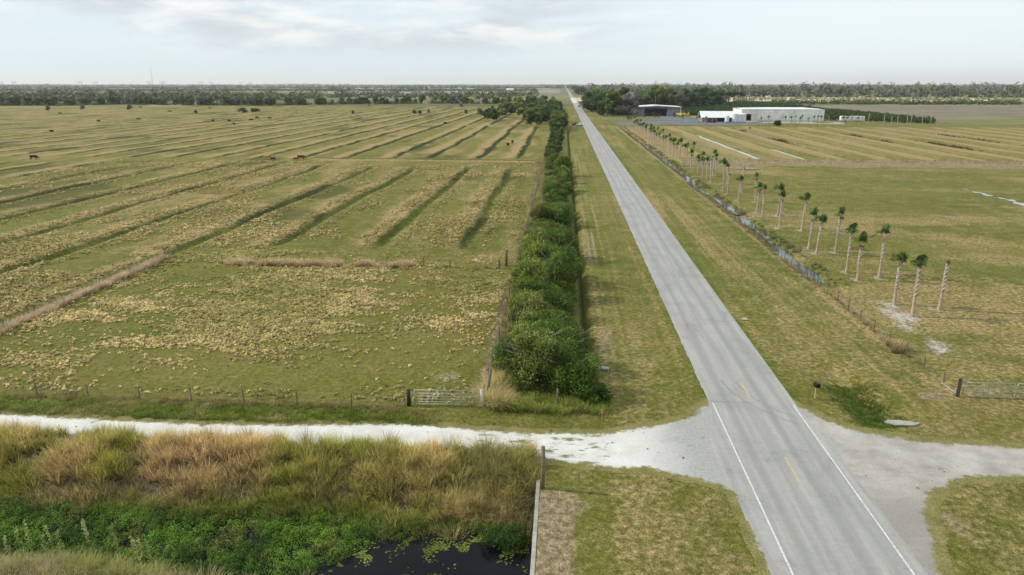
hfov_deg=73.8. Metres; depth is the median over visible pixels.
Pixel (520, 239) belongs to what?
hedge foot grass
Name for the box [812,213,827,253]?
palm tree
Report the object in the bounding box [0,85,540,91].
distant woodland
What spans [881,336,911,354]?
fence straw clump
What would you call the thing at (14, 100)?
broadleaf tree
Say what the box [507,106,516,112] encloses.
broadleaf tree
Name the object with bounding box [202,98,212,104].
broadleaf tree
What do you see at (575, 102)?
road
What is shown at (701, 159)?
palm tree
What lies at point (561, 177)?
hedge shrub
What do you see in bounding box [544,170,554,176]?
hedge shrub
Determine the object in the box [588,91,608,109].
broadleaf tree
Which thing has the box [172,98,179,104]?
broadleaf tree
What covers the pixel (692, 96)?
broadleaf tree
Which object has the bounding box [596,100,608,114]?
broadleaf tree
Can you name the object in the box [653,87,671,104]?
broadleaf tree
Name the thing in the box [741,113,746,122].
storage tank
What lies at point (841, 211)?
palm tree
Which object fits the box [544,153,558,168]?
hedge shrub
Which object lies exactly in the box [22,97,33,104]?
broadleaf tree
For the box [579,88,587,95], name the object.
broadleaf tree
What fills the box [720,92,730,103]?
bare grey tree
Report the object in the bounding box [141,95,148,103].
broadleaf tree
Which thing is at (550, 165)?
hedge shrub
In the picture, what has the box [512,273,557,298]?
hedge shrub
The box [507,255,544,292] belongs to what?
hedge shrub
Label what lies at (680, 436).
farm track
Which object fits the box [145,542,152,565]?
seed stalk
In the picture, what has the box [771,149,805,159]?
furrow water
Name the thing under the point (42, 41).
sky
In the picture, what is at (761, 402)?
tyre mark
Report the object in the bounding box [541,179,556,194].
hedge shrub
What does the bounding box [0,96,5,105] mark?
broadleaf tree
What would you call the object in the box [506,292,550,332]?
hedge shrub
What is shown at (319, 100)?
broadleaf tree
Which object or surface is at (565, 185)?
hedge shrub
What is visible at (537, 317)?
hedge shrub
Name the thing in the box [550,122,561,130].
broadleaf tree
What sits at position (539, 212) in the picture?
hedge shrub
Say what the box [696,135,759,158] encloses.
furrow water
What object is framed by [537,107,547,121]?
broadleaf tree
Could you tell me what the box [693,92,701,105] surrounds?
bare grey tree
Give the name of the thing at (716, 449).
driveway apron
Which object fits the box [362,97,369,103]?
broadleaf tree
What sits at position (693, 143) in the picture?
palm tree
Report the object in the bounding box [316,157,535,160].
ridge straw
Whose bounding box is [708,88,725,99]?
broadleaf tree
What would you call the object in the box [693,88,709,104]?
broadleaf tree
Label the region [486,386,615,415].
hedge end grass
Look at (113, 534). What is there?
seed stalk
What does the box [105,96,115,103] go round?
broadleaf tree
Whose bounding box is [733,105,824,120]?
warehouse
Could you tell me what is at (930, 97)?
pale scrub
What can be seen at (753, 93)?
broadleaf tree
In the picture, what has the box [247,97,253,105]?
broadleaf tree
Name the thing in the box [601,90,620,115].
broadleaf tree
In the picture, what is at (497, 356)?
leafy tree
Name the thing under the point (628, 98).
bare grey tree
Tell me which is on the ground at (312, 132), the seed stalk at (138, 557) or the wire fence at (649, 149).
the wire fence at (649, 149)
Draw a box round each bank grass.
[0,415,551,546]
[0,543,316,574]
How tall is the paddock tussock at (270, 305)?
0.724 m
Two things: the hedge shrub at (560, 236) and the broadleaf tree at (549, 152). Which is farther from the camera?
the broadleaf tree at (549, 152)
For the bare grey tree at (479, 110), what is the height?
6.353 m
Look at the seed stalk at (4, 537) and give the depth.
39.09 m
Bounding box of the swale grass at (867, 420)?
[817,381,917,428]
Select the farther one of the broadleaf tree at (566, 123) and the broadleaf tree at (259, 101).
the broadleaf tree at (259, 101)
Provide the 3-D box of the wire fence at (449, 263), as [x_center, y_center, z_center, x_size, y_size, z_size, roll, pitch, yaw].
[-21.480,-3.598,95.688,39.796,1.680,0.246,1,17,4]
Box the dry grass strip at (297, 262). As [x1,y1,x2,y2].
[213,256,417,268]
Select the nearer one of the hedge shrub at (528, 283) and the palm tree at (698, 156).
the hedge shrub at (528, 283)
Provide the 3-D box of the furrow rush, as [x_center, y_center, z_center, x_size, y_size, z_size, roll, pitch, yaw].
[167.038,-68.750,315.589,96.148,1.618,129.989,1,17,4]
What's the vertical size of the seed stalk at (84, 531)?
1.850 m
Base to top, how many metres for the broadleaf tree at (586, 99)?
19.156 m
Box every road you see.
[565,86,582,109]
[576,110,927,574]
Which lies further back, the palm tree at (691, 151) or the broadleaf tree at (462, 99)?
the broadleaf tree at (462, 99)
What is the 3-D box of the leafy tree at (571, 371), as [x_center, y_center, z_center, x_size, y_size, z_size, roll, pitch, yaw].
[5.197,6.734,55.729,5.106,4.631,5.249,12,20,35]
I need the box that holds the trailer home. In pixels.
[839,116,864,121]
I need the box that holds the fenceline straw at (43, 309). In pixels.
[0,253,169,332]
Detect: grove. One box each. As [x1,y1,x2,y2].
[681,100,935,123]
[771,99,1022,104]
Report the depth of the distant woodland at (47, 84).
7710.93 m
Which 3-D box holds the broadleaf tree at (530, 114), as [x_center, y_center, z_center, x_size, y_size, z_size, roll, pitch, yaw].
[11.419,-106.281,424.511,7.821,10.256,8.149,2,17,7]
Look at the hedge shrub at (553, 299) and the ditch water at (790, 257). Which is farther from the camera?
the ditch water at (790, 257)
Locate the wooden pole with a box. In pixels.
[541,445,544,488]
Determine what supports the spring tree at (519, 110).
on the ground at (312, 132)
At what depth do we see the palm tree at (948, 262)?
76.24 m
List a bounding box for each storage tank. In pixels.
[724,115,728,122]
[731,113,737,122]
[738,113,741,122]
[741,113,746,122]
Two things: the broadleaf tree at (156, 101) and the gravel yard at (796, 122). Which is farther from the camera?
the broadleaf tree at (156, 101)
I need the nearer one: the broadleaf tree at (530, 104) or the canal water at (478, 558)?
the canal water at (478, 558)
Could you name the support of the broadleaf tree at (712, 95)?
on the ground at (312, 132)
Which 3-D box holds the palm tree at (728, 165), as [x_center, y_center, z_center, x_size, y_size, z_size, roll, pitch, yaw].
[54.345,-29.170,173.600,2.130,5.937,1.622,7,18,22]
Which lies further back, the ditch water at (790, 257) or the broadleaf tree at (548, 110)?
the broadleaf tree at (548, 110)
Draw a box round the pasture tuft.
[692,167,1023,376]
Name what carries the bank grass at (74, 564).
on the ground at (312, 132)
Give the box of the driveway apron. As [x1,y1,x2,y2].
[709,431,774,574]
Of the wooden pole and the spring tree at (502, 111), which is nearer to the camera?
the wooden pole
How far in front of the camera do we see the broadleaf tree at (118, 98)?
851.62 m
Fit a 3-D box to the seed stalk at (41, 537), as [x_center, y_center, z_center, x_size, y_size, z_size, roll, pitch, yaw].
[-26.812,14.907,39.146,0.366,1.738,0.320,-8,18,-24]
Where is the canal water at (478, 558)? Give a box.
[0,501,533,574]
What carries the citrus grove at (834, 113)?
on the ground at (312, 132)
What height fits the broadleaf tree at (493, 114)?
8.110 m
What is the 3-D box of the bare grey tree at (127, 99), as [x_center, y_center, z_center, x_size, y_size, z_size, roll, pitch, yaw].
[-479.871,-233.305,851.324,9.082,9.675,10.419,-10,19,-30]
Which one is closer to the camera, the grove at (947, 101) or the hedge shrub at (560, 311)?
the hedge shrub at (560, 311)
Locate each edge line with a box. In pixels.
[712,403,793,574]
[793,405,914,574]
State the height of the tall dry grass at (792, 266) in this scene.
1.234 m
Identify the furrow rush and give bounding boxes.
[737,129,999,152]
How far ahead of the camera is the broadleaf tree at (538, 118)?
434.59 m
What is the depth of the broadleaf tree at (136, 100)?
835.16 m
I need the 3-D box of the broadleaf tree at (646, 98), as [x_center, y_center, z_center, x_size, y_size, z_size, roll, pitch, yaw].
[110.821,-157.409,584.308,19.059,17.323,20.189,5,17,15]
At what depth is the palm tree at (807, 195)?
117.45 m
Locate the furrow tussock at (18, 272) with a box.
[0,159,538,321]
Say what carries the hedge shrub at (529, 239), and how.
on the ground at (312, 132)
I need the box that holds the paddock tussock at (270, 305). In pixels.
[0,248,510,406]
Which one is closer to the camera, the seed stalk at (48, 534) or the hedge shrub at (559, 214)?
the seed stalk at (48, 534)
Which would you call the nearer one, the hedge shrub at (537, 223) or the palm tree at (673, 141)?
the hedge shrub at (537, 223)
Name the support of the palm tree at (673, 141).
on the ground at (312, 132)
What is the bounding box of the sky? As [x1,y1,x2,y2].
[0,0,1023,83]
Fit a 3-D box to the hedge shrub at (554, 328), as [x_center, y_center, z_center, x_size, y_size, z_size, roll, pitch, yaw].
[3.269,4.833,61.396,5.588,5.932,5.202,-14,22,-39]
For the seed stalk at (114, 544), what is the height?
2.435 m
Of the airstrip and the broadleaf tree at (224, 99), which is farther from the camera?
the broadleaf tree at (224, 99)
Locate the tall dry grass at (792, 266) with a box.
[685,182,922,363]
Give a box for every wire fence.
[2,250,165,322]
[22,382,405,407]
[221,254,499,268]
[484,158,544,389]
[623,130,945,385]
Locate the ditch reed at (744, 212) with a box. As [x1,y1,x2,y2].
[622,126,850,285]
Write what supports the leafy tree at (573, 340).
on the ground at (312, 132)
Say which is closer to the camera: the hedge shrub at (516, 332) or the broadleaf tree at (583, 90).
the hedge shrub at (516, 332)
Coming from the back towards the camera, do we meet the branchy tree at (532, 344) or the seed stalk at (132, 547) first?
the branchy tree at (532, 344)
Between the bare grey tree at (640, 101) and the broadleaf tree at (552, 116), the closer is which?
the broadleaf tree at (552, 116)
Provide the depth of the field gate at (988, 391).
55.41 m
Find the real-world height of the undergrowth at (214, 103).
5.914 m
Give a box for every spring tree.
[498,108,505,116]
[515,96,523,101]
[515,107,523,114]
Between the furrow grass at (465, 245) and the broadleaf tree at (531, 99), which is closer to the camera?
the furrow grass at (465, 245)
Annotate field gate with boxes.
[412,390,478,404]
[960,382,1015,396]
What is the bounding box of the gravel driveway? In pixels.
[793,400,1023,574]
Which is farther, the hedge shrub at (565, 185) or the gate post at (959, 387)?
the hedge shrub at (565, 185)
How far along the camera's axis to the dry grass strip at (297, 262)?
95.72 m
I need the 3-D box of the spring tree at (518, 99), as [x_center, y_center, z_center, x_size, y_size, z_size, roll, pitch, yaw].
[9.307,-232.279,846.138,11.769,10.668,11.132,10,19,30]
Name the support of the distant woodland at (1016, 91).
on the ground at (312, 132)
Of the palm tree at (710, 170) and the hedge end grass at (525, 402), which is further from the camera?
the palm tree at (710, 170)
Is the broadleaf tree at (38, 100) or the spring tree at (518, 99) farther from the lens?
the spring tree at (518, 99)
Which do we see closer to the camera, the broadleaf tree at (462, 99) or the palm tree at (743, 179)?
the palm tree at (743, 179)
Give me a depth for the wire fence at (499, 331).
74.66 m
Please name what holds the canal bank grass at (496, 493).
on the ground at (312, 132)
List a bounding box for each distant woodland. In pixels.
[0,83,1022,85]
[0,84,579,88]
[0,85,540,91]
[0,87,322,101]
[584,81,1023,89]
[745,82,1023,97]
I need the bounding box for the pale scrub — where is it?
[734,92,1023,100]
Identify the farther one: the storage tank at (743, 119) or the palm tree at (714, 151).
the storage tank at (743, 119)
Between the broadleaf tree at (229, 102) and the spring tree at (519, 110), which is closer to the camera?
the spring tree at (519, 110)
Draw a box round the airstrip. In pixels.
[615,116,766,124]
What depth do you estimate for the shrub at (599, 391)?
54.02 m
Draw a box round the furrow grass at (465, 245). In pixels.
[0,160,514,331]
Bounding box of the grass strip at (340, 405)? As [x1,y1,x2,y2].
[9,389,404,413]
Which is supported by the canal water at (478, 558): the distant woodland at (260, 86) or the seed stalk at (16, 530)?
the seed stalk at (16, 530)
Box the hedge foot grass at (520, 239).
[476,161,544,388]
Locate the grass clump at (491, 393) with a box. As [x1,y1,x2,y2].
[466,366,530,409]
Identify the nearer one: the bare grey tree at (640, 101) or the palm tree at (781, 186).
the palm tree at (781, 186)
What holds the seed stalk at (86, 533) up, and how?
on the canal water at (478, 558)
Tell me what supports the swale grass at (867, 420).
on the ground at (312, 132)
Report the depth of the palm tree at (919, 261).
73.72 m
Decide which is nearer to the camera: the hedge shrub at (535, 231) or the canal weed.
the canal weed
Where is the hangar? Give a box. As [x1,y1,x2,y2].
[633,104,680,115]
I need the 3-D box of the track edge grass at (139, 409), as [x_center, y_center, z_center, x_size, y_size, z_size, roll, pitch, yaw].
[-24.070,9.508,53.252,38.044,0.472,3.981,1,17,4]
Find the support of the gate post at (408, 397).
on the ground at (312, 132)
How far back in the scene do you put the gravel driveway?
45.23 m
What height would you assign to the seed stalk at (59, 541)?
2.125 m
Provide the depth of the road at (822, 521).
48.62 m
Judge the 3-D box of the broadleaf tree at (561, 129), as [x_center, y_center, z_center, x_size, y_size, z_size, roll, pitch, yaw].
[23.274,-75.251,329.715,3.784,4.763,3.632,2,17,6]
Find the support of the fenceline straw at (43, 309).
on the ground at (312, 132)
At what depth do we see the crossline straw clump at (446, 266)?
94.79 m
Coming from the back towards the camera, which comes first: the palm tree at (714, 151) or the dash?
the palm tree at (714, 151)
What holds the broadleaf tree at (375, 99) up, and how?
on the ground at (312, 132)
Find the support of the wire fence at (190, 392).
on the ground at (312, 132)
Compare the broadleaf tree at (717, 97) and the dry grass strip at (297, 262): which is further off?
the broadleaf tree at (717, 97)
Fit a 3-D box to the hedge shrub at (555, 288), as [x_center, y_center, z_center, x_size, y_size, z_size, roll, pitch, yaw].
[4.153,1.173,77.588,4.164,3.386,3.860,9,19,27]
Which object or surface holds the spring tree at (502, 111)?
on the ground at (312, 132)
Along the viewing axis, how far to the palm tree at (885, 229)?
88.98 m
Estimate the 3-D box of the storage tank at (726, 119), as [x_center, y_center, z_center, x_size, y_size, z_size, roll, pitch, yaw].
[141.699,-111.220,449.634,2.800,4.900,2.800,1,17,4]
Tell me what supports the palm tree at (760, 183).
on the ground at (312, 132)
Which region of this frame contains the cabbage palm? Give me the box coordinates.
[621,87,629,107]
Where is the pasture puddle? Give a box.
[967,189,1023,205]
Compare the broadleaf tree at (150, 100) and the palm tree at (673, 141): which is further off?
the broadleaf tree at (150, 100)
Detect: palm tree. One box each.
[669,138,676,156]
[681,143,687,162]
[688,148,693,168]
[690,141,697,159]
[695,154,701,173]
[696,156,704,176]
[703,156,709,179]
[710,159,712,182]
[711,152,718,175]
[712,149,718,174]
[719,157,727,190]
[726,162,729,183]
[726,174,730,193]
[735,175,743,200]
[741,167,744,191]
[751,172,760,202]
[752,181,763,212]
[757,184,767,216]
[772,182,784,215]
[777,190,787,228]
[797,192,811,230]
[807,207,819,248]
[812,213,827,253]
[834,206,846,252]
[844,222,858,272]
[849,231,876,279]
[873,223,890,277]
[886,249,909,304]
[908,254,928,316]
[937,259,952,310]
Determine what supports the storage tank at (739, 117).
on the airstrip
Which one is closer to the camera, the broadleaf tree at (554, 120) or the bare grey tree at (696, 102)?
the broadleaf tree at (554, 120)
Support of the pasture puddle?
on the ground at (312, 132)
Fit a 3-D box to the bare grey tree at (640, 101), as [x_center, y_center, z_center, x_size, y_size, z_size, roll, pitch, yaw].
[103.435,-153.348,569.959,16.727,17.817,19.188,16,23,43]
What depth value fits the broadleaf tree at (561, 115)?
374.88 m
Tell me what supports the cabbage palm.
on the ground at (312, 132)
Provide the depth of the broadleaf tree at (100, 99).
830.01 m
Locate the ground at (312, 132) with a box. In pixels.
[0,84,1023,574]
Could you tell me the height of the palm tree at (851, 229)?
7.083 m
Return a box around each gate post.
[406,389,410,406]
[480,389,483,406]
[955,378,962,396]
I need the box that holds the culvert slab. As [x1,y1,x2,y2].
[884,420,920,425]
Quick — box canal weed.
[0,491,532,574]
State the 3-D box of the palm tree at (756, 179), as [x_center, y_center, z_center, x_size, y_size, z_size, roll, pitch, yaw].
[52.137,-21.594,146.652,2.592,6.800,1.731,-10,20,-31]
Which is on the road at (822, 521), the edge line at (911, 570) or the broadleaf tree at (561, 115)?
the edge line at (911, 570)
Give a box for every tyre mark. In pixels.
[720,380,800,424]
[735,382,796,417]
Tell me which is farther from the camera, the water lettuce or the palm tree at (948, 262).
the palm tree at (948, 262)
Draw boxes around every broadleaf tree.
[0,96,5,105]
[6,96,20,104]
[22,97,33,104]
[35,97,43,104]
[43,97,55,104]
[67,98,75,104]
[79,97,90,103]
[96,97,106,103]
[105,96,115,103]
[114,95,120,103]
[132,97,143,103]
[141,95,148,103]
[148,97,156,104]
[153,98,160,104]
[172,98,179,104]
[179,96,184,104]
[186,98,194,104]
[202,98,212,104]
[222,95,228,104]
[226,99,233,104]
[233,99,240,104]
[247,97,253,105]
[250,108,260,111]
[253,96,263,105]
[265,97,275,104]
[316,97,324,104]
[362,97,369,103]
[372,95,378,102]
[460,96,465,102]
[482,109,491,117]
[488,109,500,119]
[492,97,500,103]
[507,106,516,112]
[524,102,534,109]
[525,108,535,124]
[529,96,536,102]
[532,112,542,122]
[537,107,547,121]
[544,106,551,117]
[545,151,555,157]
[546,143,554,149]
[549,114,561,125]
[550,118,558,127]
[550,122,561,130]
[555,144,562,152]
[556,113,565,128]
[557,127,563,135]
[563,115,568,127]
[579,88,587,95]
[580,91,597,111]
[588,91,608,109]
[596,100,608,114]
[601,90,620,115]
[602,92,626,114]
[636,93,651,104]
[648,90,660,104]
[649,84,658,91]
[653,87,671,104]
[664,87,678,105]
[680,88,699,106]
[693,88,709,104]
[706,90,720,104]
[706,90,724,104]
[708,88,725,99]
[751,91,759,97]
[773,120,781,125]
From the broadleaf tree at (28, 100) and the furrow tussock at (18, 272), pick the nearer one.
the furrow tussock at (18, 272)
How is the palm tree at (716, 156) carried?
on the ground at (312, 132)
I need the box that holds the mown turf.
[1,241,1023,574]
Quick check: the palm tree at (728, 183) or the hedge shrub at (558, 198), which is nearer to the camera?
the hedge shrub at (558, 198)
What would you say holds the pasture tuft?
on the ground at (312, 132)
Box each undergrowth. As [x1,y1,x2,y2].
[0,100,547,105]
[496,168,581,398]
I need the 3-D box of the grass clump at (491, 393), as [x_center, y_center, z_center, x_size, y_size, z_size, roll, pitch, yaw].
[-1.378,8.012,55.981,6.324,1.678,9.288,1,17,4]
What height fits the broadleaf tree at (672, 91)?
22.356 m
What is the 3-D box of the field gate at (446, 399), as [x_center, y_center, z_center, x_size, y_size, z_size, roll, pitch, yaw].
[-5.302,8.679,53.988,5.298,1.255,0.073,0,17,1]
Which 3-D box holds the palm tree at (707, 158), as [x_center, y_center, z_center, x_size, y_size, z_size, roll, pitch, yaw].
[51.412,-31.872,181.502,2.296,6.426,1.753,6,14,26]
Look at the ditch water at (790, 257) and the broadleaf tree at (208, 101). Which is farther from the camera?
the broadleaf tree at (208, 101)
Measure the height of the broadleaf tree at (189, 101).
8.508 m
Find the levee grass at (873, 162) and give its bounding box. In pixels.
[683,157,1023,165]
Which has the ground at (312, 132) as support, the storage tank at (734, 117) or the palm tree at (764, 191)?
the palm tree at (764, 191)
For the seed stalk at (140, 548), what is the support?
on the canal water at (478, 558)
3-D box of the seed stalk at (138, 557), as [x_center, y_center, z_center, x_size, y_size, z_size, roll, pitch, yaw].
[-20.885,14.926,38.081,0.356,2.312,0.361,0,17,1]
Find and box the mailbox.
[813,381,820,398]
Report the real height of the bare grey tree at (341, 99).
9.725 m
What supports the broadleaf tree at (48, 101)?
on the ground at (312, 132)
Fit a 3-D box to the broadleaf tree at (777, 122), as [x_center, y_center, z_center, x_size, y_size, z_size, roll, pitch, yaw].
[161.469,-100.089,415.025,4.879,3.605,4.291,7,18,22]
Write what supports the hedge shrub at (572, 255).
on the ground at (312, 132)
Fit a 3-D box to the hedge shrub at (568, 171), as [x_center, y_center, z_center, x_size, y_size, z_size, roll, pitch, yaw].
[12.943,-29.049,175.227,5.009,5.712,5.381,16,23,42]
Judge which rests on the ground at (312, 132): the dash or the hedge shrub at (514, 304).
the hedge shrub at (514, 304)
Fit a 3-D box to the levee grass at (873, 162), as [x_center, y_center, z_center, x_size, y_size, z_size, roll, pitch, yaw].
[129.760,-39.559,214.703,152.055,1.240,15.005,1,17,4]
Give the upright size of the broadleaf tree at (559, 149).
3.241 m
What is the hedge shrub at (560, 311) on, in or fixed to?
on the ground at (312, 132)
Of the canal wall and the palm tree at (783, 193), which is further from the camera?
the palm tree at (783, 193)
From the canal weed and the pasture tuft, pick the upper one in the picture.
the pasture tuft
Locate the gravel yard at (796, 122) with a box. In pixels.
[697,117,844,123]
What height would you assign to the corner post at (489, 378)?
2.859 m
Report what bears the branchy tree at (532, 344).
on the ground at (312, 132)
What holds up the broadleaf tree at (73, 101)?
on the ground at (312, 132)
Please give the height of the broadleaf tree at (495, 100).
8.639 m
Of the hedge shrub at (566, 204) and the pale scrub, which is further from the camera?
the pale scrub
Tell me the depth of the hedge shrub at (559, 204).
130.84 m
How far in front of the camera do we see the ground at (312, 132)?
96.11 m
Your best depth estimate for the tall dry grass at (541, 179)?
127.07 m
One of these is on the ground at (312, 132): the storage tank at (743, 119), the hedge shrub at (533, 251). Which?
the hedge shrub at (533, 251)
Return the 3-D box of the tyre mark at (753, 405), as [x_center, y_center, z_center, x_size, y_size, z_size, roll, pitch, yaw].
[19.372,9.183,54.829,1.137,0.001,8.981,-7,18,-23]
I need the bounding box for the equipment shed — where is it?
[697,111,733,121]
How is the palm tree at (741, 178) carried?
on the ground at (312, 132)
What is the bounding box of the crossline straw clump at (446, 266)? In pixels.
[414,262,510,270]
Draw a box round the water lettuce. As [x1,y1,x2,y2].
[322,530,528,574]
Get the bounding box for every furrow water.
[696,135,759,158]
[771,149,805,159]
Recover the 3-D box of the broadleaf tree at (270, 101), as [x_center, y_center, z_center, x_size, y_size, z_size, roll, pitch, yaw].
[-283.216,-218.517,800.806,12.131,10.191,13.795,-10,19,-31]
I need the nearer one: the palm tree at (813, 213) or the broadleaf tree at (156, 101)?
the palm tree at (813, 213)
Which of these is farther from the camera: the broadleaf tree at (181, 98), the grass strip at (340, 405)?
the broadleaf tree at (181, 98)
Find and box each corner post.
[487,368,491,390]
[505,250,507,265]
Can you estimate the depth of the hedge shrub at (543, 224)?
113.38 m
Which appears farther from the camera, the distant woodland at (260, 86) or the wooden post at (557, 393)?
the distant woodland at (260, 86)
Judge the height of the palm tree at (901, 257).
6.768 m
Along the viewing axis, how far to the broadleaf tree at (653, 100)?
590.11 m
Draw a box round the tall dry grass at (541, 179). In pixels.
[500,164,545,368]
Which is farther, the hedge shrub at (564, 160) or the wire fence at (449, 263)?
the hedge shrub at (564, 160)
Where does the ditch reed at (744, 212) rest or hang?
on the ground at (312, 132)
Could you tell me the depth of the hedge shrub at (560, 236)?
97.38 m
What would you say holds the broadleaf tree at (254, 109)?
on the ground at (312, 132)
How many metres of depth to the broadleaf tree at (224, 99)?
802.40 m
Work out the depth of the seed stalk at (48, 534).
39.96 m
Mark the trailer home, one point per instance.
(854, 118)
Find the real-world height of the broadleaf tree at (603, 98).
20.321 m
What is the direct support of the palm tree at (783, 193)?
on the ground at (312, 132)
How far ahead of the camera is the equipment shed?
458.03 m
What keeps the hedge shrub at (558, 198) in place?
on the ground at (312, 132)
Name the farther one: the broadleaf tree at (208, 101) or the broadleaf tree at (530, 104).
the broadleaf tree at (208, 101)
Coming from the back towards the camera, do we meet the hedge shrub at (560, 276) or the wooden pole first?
the hedge shrub at (560, 276)
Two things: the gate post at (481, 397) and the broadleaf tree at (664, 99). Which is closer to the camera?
the gate post at (481, 397)
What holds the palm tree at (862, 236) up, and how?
on the ground at (312, 132)
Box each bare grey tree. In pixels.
[123,97,130,103]
[236,107,246,112]
[338,96,345,103]
[476,108,483,114]
[614,93,639,115]
[632,93,644,104]
[677,91,687,105]
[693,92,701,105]
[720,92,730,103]
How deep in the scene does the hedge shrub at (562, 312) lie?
68.70 m
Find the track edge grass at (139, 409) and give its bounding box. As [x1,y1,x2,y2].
[0,392,443,426]
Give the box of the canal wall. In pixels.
[530,480,539,574]
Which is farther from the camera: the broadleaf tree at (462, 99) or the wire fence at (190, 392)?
the broadleaf tree at (462, 99)
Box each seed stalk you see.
[2,535,10,552]
[13,527,21,550]
[23,519,32,554]
[39,535,46,553]
[43,525,52,546]
[55,529,63,551]
[80,522,88,545]
[81,518,89,546]
[110,531,120,556]
[111,523,116,549]
[128,536,136,565]
[131,537,141,564]
[135,537,145,564]
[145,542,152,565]
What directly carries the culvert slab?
on the ground at (312, 132)
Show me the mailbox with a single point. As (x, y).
(816, 385)
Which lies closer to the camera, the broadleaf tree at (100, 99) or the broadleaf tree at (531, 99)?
the broadleaf tree at (100, 99)
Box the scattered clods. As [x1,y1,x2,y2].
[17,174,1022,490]
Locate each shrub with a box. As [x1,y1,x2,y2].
[506,289,544,324]
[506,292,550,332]
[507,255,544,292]
[507,318,541,340]
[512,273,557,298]
[516,232,550,260]
[518,237,555,265]
[518,313,573,363]
[521,226,545,241]
[523,308,578,338]
[526,218,556,229]
[529,203,550,222]
[532,249,576,296]
[532,284,574,318]
[537,223,579,255]
[539,222,548,228]
[540,240,585,283]
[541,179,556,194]
[543,161,554,169]
[543,303,563,317]
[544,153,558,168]
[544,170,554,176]
[544,284,563,300]
[545,200,575,225]
[547,187,568,199]
[550,202,573,216]
[550,305,570,317]
[551,195,567,201]
[552,202,575,208]
[553,152,574,172]
[553,166,572,180]
[554,170,568,183]
[557,181,573,192]
[577,381,614,405]
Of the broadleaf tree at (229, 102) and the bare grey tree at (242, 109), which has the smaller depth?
the bare grey tree at (242, 109)
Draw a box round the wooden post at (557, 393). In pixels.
[556,388,558,402]
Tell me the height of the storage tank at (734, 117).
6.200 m
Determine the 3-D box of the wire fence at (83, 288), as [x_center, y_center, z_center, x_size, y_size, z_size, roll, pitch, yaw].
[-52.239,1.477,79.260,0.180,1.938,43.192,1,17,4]
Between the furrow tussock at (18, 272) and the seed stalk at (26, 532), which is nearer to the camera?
the seed stalk at (26, 532)
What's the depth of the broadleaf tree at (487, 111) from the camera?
502.42 m
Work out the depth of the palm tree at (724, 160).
161.23 m
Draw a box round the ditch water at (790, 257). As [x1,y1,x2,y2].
[646,146,823,282]
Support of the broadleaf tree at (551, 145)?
on the ground at (312, 132)
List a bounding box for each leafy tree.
[486,330,542,376]
[543,324,592,370]
[547,342,604,398]
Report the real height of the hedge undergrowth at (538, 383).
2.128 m
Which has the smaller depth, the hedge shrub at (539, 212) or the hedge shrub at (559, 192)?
the hedge shrub at (539, 212)
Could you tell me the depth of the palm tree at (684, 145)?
213.13 m
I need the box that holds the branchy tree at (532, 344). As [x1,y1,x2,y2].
[494,324,570,388]
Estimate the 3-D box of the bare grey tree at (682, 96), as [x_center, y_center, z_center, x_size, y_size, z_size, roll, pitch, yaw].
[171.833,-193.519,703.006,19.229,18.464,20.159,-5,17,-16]
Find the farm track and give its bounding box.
[0,398,770,574]
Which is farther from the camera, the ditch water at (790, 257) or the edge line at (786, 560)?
the ditch water at (790, 257)
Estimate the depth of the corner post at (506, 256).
95.34 m
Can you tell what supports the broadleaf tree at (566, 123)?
on the ground at (312, 132)
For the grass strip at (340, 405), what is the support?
on the ground at (312, 132)
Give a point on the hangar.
(668, 110)
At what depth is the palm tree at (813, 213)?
105.09 m
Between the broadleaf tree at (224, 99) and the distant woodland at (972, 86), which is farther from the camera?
the distant woodland at (972, 86)
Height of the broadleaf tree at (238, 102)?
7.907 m

